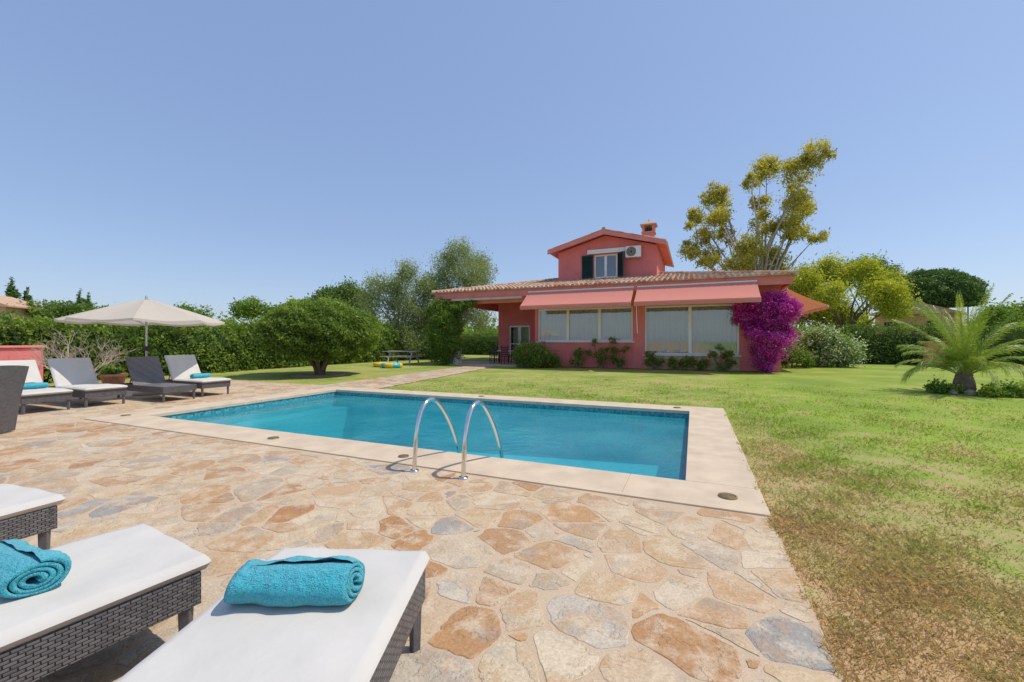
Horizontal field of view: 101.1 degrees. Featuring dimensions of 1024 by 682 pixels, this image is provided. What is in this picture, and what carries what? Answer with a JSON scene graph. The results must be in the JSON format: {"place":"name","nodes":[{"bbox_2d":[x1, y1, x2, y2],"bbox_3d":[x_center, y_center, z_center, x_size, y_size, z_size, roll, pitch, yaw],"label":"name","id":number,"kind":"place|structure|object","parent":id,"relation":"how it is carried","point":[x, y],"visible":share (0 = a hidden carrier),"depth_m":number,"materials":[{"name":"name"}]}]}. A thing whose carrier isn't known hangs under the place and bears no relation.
{"place":"outdoors","nodes":[
{"label":"outdoors","id":0,"kind":"place"},
{"bbox_2d":[0,296,43,329],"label":"neighbour house","id":1,"kind":"structure","parent":0,"point":[7,303],"depth_m":38.01,"materials":[{"name":"tile"}]},
{"bbox_2d":[328,365,496,388],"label":"path","id":2,"kind":"structure","parent":0,"point":[384,382],"depth_m":15.13,"materials":[{"name":"stone"}]},
{"bbox_2d":[0,380,843,681],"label":"patio","id":3,"kind":"structure","parent":0,"point":[530,582],"depth_m":2.80,"materials":[{"name":"stone"}]},
{"bbox_2d":[0,365,28,432],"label":"wicker armchair","id":4,"kind":"object","parent":3,"relation":"on","point":[12,379],"visible":1,"depth_m":6.15,"materials":[{"name":"wicker"}]},
{"bbox_2d":[0,483,65,549],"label":"sun lounger","id":5,"kind":"object","parent":3,"relation":"on","point":[25,512],"visible":0.91,"depth_m":2.51,"materials":[{"name":"fabric"}]},
{"bbox_2d":[0,360,72,414],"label":"sun lounger","id":6,"kind":"object","parent":3,"relation":"on","point":[37,395],"visible":0.59,"depth_m":8.18,"materials":[{"name":"fabric"}]},
{"bbox_2d":[23,382,48,388],"bbox_3d":[-9.412,0.878,8.246,0.182,0.133,0.454,0,0,33],"label":"rolled towel","id":7,"kind":"object","parent":6,"relation":"on","point":[32,385],"visible":0.68,"depth_m":8.25,"materials":[{"name":"teal fabric"}]},
{"bbox_2d":[12,326,140,375],"bbox_3d":[-12.669,0.476,12.305,2.921,1.778,2.470,0,0,23],"label":"bare shrub","id":8,"kind":"object","parent":3,"relation":"on","point":[111,356],"visible":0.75,"depth_m":12.01,"materials":[{"name":"brown plant"}]},
{"bbox_2d":[42,358,127,407],"bbox_3d":[-9.310,0.863,9.149,1.962,0.973,0.710,0,0,23],"label":"sun lounger","id":9,"kind":"object","parent":3,"relation":"on","point":[78,376],"visible":0.89,"depth_m":9.08,"materials":[{"name":"fabric"}]},
{"bbox_2d":[0,523,210,681],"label":"sun lounger","id":10,"kind":"object","parent":3,"relation":"on","point":[113,587],"visible":0.9,"depth_m":1.63,"materials":[{"name":"fabric"}]},
{"bbox_2d":[0,539,71,597],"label":"rolled towel","id":11,"kind":"object","parent":10,"relation":"on","point":[27,569],"visible":1,"depth_m":1.58,"materials":[{"name":"teal fabric"}]},
{"bbox_2d":[98,358,127,383],"bbox_3d":[-11.055,0.912,11.646,0.645,0.876,0.616,0,0,-22],"label":"flower pot","id":12,"kind":"object","parent":3,"relation":"on","point":[111,374],"visible":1,"depth_m":11.52,"materials":[{"name":"ceramic"}]},
{"bbox_2d":[54,295,224,395],"bbox_3d":[-9.168,0.100,10.568,2.993,2.500,2.993,0,0,-11],"label":"parasol","id":13,"kind":"object","parent":3,"relation":"on","point":[146,311],"visible":0.91,"depth_m":10.05,"materials":[{"name":"fabric"}]},
{"bbox_2d":[117,356,196,402],"bbox_3d":[-8.377,0.863,9.901,1.920,0.974,0.680,0,0,23],"label":"sun lounger","id":14,"kind":"object","parent":3,"relation":"on","point":[146,374],"visible":0.89,"depth_m":9.86,"materials":[{"name":"fabric"}]},
{"bbox_2d":[164,355,231,396],"bbox_3d":[-8.167,0.856,10.790,1.962,0.988,0.710,0,0,23],"label":"sun lounger","id":15,"kind":"object","parent":3,"relation":"on","point":[182,368],"visible":0.82,"depth_m":10.69,"materials":[{"name":"fabric"}]},
{"bbox_2d":[190,373,210,377],"bbox_3d":[-7.878,0.878,10.666,0.182,0.131,0.455,0,0,28],"label":"rolled towel","id":16,"kind":"object","parent":15,"relation":"on","point":[200,375],"visible":1,"depth_m":10.61,"materials":[{"name":"teal fabric"}]},
{"bbox_2d":[116,547,429,681],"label":"sun lounger","id":17,"kind":"object","parent":3,"relation":"on","point":[369,630],"visible":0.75,"depth_m":1.36,"materials":[{"name":"fabric"}]},
{"bbox_2d":[224,555,364,606],"bbox_3d":[-0.787,0.873,1.551,0.471,0.147,0.211,0,0,-2],"label":"rolled towel","id":18,"kind":"object","parent":17,"relation":"on","point":[296,581],"visible":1,"depth_m":1.47,"materials":[{"name":"teal fabric"}]},
{"bbox_2d":[410,397,503,480],"bbox_3d":[-0.553,1.410,4.682,0.676,1.580,1.057,0,0,23],"label":"pool ladder","id":19,"kind":"object","parent":3,"relation":"on","point":[463,476],"visible":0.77,"depth_m":4.39,"materials":[{"name":"silver metal"}]},
{"bbox_2d":[447,361,529,366],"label":"porch floor","id":20,"kind":"structure","parent":0,"point":[489,363],"depth_m":24.34,"materials":[{"name":"stone"}]},
{"bbox_2d":[489,345,498,363],"bbox_3d":[-1.023,0.775,24.166,0.440,1.050,0.460,0,0,12],"label":"porch chair","id":21,"kind":"object","parent":20,"relation":"on","point":[493,354],"visible":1,"depth_m":23.96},
{"bbox_2d":[494,350,516,363],"bbox_3d":[-0.245,0.930,24.712,1.600,0.740,0.900,0,0,23],"label":"dining table","id":22,"kind":"object","parent":20,"relation":"on","point":[499,356],"visible":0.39,"depth_m":24.84,"materials":[{"name":"brown wood"}]},
{"bbox_2d":[501,345,510,363],"bbox_3d":[-0.330,0.775,23.758,0.440,1.050,0.460,0,0,23],"label":"porch chair","id":23,"kind":"object","parent":20,"relation":"on","point":[502,349],"visible":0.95,"depth_m":23.60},
{"bbox_2d":[0,0,1023,329],"label":"sky","id":24,"kind":"structure","parent":0,"point":[204,153],"materials":[{"name":"blue"}]},
{"bbox_2d":[47,349,1023,681],"bbox_3d":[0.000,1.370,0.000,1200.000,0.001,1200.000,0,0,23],"label":"ground","id":25,"kind":"structure","parent":0,"point":[867,379],"depth_m":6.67,"materials":[{"name":"green plant"}]},
{"bbox_2d":[4,277,21,298],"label":"conifer tree","id":26,"kind":"object","parent":25,"relation":"on","point":[12,291],"visible":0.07,"depth_m":54.88,"materials":[{"name":"green plant"}]},
{"bbox_2d":[0,345,46,380],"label":"garden wall","id":27,"kind":"structure","parent":25,"relation":"on","point":[6,353],"depth_m":11.93,"materials":[{"name":"red paint"}]},
{"bbox_2d":[21,287,32,301],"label":"conifer tree","id":28,"kind":"object","parent":25,"relation":"on","point":[27,296],"visible":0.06,"depth_m":57.91,"materials":[{"name":"green plant"}]},
{"bbox_2d":[17,298,103,326],"bbox_3d":[-42.522,-1.369,40.068,7.772,5.771,5.536,0,0,23],"label":"broadleaf tree","id":29,"kind":"object","parent":25,"relation":"on","point":[66,309],"visible":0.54,"depth_m":38.82,"materials":[{"name":"green plant"}]},
{"bbox_2d":[73,288,90,330],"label":"conifer tree","id":30,"kind":"object","parent":25,"relation":"on","point":[79,298],"visible":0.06,"depth_m":59.84,"materials":[{"name":"green plant"}]},
{"bbox_2d":[86,292,100,330],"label":"conifer tree","id":31,"kind":"object","parent":25,"relation":"on","point":[88,298],"visible":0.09,"depth_m":61.89,"materials":[{"name":"green plant"}]},
{"bbox_2d":[160,301,216,330],"bbox_3d":[-31.686,-1.125,39.620,7.074,5.260,3.881,0,0,5],"label":"broadleaf tree","id":32,"kind":"object","parent":25,"relation":"on","point":[187,307],"visible":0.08,"depth_m":39.16,"materials":[{"name":"green plant"}]},
{"bbox_2d":[0,303,432,382],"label":"hedge","id":33,"kind":"object","parent":25,"relation":"on","point":[236,349],"visible":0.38,"depth_m":16.82,"materials":[{"name":"green plant"}]},
{"bbox_2d":[226,295,276,323],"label":"broadleaf tree","id":34,"kind":"object","parent":25,"relation":"on","point":[253,307],"visible":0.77,"depth_m":41.07,"materials":[{"name":"green plant"}]},
{"bbox_2d":[291,373,346,376],"bbox_3d":[-7.730,1.365,16.939,2.300,0.030,2.300,0,0,23],"label":"soil bed","id":35,"kind":"object","parent":25,"relation":"on","point":[324,375],"visible":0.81,"depth_m":16.54,"materials":[{"name":"brown soil"}]},
{"bbox_2d":[250,295,384,374],"bbox_3d":[-7.670,-0.194,16.995,5.244,3.268,4.919,0,0,23],"label":"round tree","id":36,"kind":"object","parent":35,"relation":"on","point":[325,332],"visible":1,"depth_m":15.50,"materials":[{"name":"green plant"}]},
{"bbox_2d":[305,275,380,312],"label":"broadleaf tree","id":37,"kind":"object","parent":25,"relation":"on","point":[342,291],"visible":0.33,"depth_m":43.03,"materials":[{"name":"green plant"}]},
{"bbox_2d":[373,362,384,366],"bbox_3d":[-6.880,1.250,22.453,1.000,0.240,1.000,0,0,23],"label":"inflatable ring","id":38,"kind":"object","parent":25,"relation":"on","point":[376,364],"visible":0.41,"depth_m":22.04,"materials":[{"name":"yellow plastic"}]},
{"bbox_2d":[381,362,402,367],"bbox_3d":[-6.160,1.240,21.598,1.100,0.260,1.100,0,0,23],"label":"inflatable ring","id":39,"kind":"object","parent":25,"relation":"on","point":[392,365],"visible":0.98,"depth_m":21.18,"materials":[{"name":"yellow plastic"}]},
{"bbox_2d":[350,254,439,358],"bbox_3d":[-8.616,-2.160,30.927,6.804,7.967,6.900,0,0,23],"label":"pepper tree","id":40,"kind":"object","parent":25,"relation":"on","point":[407,304],"visible":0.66,"depth_m":30.32,"materials":[{"name":"green plant"}]},
{"bbox_2d":[379,351,420,364],"bbox_3d":[-6.430,0.981,24.763,2.000,0.782,1.700,0,0,15],"label":"picnic table","id":41,"kind":"object","parent":25,"relation":"on","point":[406,356],"visible":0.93,"depth_m":24.42,"materials":[{"name":"grey wood"}]},
{"bbox_2d":[84,386,770,516],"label":"swimming pool","id":42,"kind":"structure","parent":25,"relation":"in","point":[689,455],"depth_m":8.47,"materials":[{"name":"liquid"}]},
{"bbox_2d":[398,454,408,457],"bbox_3d":[-1.254,1.331,4.874,0.125,0.016,0.124,0,0,23],"label":"drain cover","id":43,"kind":"object","parent":42,"relation":"on","point":[403,456],"visible":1,"depth_m":4.86,"materials":[{"name":"beige metal"}]},
{"bbox_2d":[718,492,737,499],"bbox_3d":[1.850,1.331,3.613,0.156,0.016,0.154,0,0,23],"label":"drain cover","id":44,"kind":"object","parent":42,"relation":"on","point":[726,496],"visible":1,"depth_m":3.59,"materials":[{"name":"beige metal"}]},
{"bbox_2d":[413,236,499,354],"bbox_3d":[-4.088,-3.443,32.996,7.563,9.932,6.904,0,0,-12],"label":"pepper tree","id":45,"kind":"object","parent":25,"relation":"on","point":[453,257],"visible":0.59,"depth_m":31.90,"materials":[{"name":"green plant"}]},
{"bbox_2d":[461,326,497,354],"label":"hedge","id":46,"kind":"object","parent":25,"relation":"on","point":[474,344],"visible":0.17,"depth_m":41.95,"materials":[{"name":"green plant"}]},
{"bbox_2d":[98,312,874,347],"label":"distant woods","id":47,"kind":"object","parent":25,"relation":"on","point":[494,329],"visible":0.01,"depth_m":74.64,"materials":[{"name":"green plant"}]},
{"bbox_2d":[509,334,562,367],"bbox_3d":[0.977,0.532,21.688,3.255,1.776,2.169,0,0,23],"label":"shrub","id":48,"kind":"object","parent":25,"relation":"on","point":[528,354],"visible":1,"depth_m":21.41,"materials":[{"name":"green plant"}]},
{"bbox_2d":[569,347,592,367],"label":"rose bush","id":49,"kind":"object","parent":25,"relation":"on","point":[578,354],"visible":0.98,"depth_m":21.46,"materials":[{"name":"green plant"}]},
{"bbox_2d":[591,337,617,367],"bbox_3d":[4.597,0.591,21.015,1.334,1.639,0.680,0,0,23],"label":"rose bush","id":50,"kind":"object","parent":25,"relation":"on","point":[601,358],"visible":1,"depth_m":21.01,"materials":[{"name":"green plant"}]},
{"bbox_2d":[609,344,630,368],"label":"rose bush","id":51,"kind":"object","parent":25,"relation":"on","point":[620,363],"visible":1,"depth_m":20.71,"materials":[{"name":"green plant"}]},
{"bbox_2d":[431,220,828,371],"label":"house","id":52,"kind":"structure","parent":25,"relation":"on","point":[624,288],"depth_m":21.18,"materials":[{"name":"red paint"}]},
{"bbox_2d":[421,297,477,365],"bbox_3d":[-3.501,-0.579,23.993,3.716,3.988,2.028,0,0,23],"label":"climbing vine","id":53,"kind":"object","parent":52,"relation":"attached to","point":[444,315],"visible":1,"depth_m":23.80,"materials":[{"name":"green plant"}]},
{"bbox_2d":[510,325,529,361],"bbox_3d":[0.573,0.160,26.739,1.390,2.280,0.570,0,0,23],"label":"door","id":54,"kind":"structure","parent":52,"relation":"in","point":[520,332],"depth_m":26.88,"materials":[{"name":"white paint"}]},
{"bbox_2d":[537,306,633,341],"bbox_3d":[3.729,-0.825,21.931,5.160,1.790,0.395,0,0,23],"label":"window","id":55,"kind":"structure","parent":52,"relation":"in","point":[600,323],"depth_m":21.99,"materials":[{"name":"glass"}]},
{"bbox_2d":[592,254,616,278],"bbox_3d":[5.414,-4.305,24.366,1.490,1.410,0.240,0,0,23],"label":"window","id":56,"kind":"structure","parent":52,"relation":"in","point":[605,256],"depth_m":24.40,"materials":[{"name":"white paint"}]},
{"bbox_2d":[643,304,741,356],"bbox_3d":[8.414,-0.500,19.916,4.260,2.400,0.400,0,0,23],"label":"window","id":57,"kind":"structure","parent":52,"relation":"in","point":[675,330],"depth_m":19.94,"materials":[{"name":"glass"}]},
{"bbox_2d":[643,351,664,369],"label":"rose bush","id":58,"kind":"object","parent":25,"relation":"on","point":[656,361],"visible":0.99,"depth_m":20.02,"materials":[{"name":"green plant"}]},
{"bbox_2d":[667,355,692,369],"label":"rose bush","id":59,"kind":"object","parent":25,"relation":"on","point":[685,362],"visible":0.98,"depth_m":19.60,"materials":[{"name":"green plant"}]},
{"bbox_2d":[688,356,709,370],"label":"rose bush","id":60,"kind":"object","parent":25,"relation":"on","point":[702,363],"visible":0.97,"depth_m":19.24,"materials":[{"name":"green plant"}]},
{"bbox_2d":[707,344,737,371],"bbox_3d":[9.446,0.770,18.925,1.282,1.314,0.624,0,0,23],"label":"rose bush","id":61,"kind":"object","parent":25,"relation":"on","point":[724,367],"visible":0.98,"depth_m":18.89,"materials":[{"name":"green plant"}]},
{"bbox_2d":[676,133,837,270],"bbox_3d":[18.494,-6.911,32.218,10.940,16.864,6.826,0,0,2],"label":"eucalyptus tree","id":62,"kind":"object","parent":25,"relation":"on","point":[769,258],"visible":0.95,"depth_m":31.54,"materials":[{"name":"green plant"}]},
{"bbox_2d":[729,287,812,372],"bbox_3d":[10.979,-0.463,17.924,3.148,3.742,2.094,0,0,23],"label":"bougainvillea","id":63,"kind":"object","parent":25,"relation":"on","point":[782,309],"visible":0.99,"depth_m":17.79,"materials":[{"name":"purple plant"}]},
{"bbox_2d":[781,342,818,368],"bbox_3d":[14.348,0.710,21.529,2.114,1.411,1.882,0,0,-18],"label":"shrub","id":64,"kind":"object","parent":25,"relation":"on","point":[803,357],"visible":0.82,"depth_m":21.15,"materials":[{"name":"green plant"}]},
{"bbox_2d":[784,317,878,366],"bbox_3d":[16.647,0.075,22.706,4.449,2.680,3.547,0,0,23],"label":"oleander bush","id":65,"kind":"object","parent":25,"relation":"on","point":[833,346],"visible":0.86,"depth_m":21.96,"materials":[{"name":"green plant"}]},
{"bbox_2d":[781,246,923,352],"bbox_3d":[22.419,-2.607,28.967,8.879,8.258,7.441,0,0,23],"label":"flowering tree","id":66,"kind":"object","parent":25,"relation":"on","point":[882,290],"visible":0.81,"depth_m":27.88,"materials":[{"name":"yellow plant"}]},
{"bbox_2d":[830,253,907,332],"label":"broadleaf tree","id":67,"kind":"object","parent":25,"relation":"on","point":[887,266],"visible":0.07,"depth_m":51.49,"materials":[{"name":"green plant"}]},
{"bbox_2d":[869,301,968,333],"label":"neighbour house","id":68,"kind":"structure","parent":25,"relation":"on","point":[951,312],"depth_m":39.69,"materials":[{"name":"tile"}]},
{"bbox_2d":[884,322,897,333],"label":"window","id":69,"kind":"structure","parent":68,"relation":"in","point":[885,323],"depth_m":41.36,"materials":[{"name":"grey glass"}]},
{"bbox_2d":[838,316,1023,365],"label":"hedge","id":70,"kind":"object","parent":25,"relation":"on","point":[883,349],"visible":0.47,"depth_m":24.56,"materials":[{"name":"green plant"}]},
{"bbox_2d":[923,341,947,365],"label":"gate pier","id":71,"kind":"structure","parent":25,"relation":"on","point":[929,347],"depth_m":23.10,"materials":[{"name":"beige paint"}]},
{"bbox_2d":[886,267,993,308],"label":"stone pine","id":72,"kind":"object","parent":25,"relation":"on","point":[939,287],"visible":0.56,"depth_m":42.06,"materials":[{"name":"green plant"}]},
{"bbox_2d":[948,389,957,394],"bbox_3d":[11.332,1.319,10.826,0.206,0.155,0.193,0,0,23],"label":"border rock","id":73,"kind":"object","parent":25,"relation":"on","point":[952,392],"visible":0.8,"depth_m":10.77,"materials":[{"name":"grey stone"}]},
{"bbox_2d":[890,285,1023,393],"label":"palm tree","id":74,"kind":"object","parent":25,"relation":"on","point":[965,362],"visible":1,"depth_m":10.86,"materials":[{"name":"green plant"}]},
{"bbox_2d":[964,389,977,395],"bbox_3d":[11.549,1.321,10.590,0.228,0.208,0.269,0,0,-16],"label":"border rock","id":75,"kind":"object","parent":25,"relation":"on","point":[968,392],"visible":0.68,"depth_m":10.55,"materials":[{"name":"grey stone"}]},
{"bbox_2d":[922,375,1023,397],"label":"ground cover plant","id":76,"kind":"object","parent":25,"relation":"on","point":[1005,390],"visible":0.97,"depth_m":10.38,"materials":[{"name":"green plant"}]},
{"bbox_2d":[960,297,1023,333],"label":"broadleaf tree","id":77,"kind":"object","parent":25,"relation":"on","point":[1004,312],"visible":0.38,"depth_m":32.91,"materials":[{"name":"green plant"}]}
]}

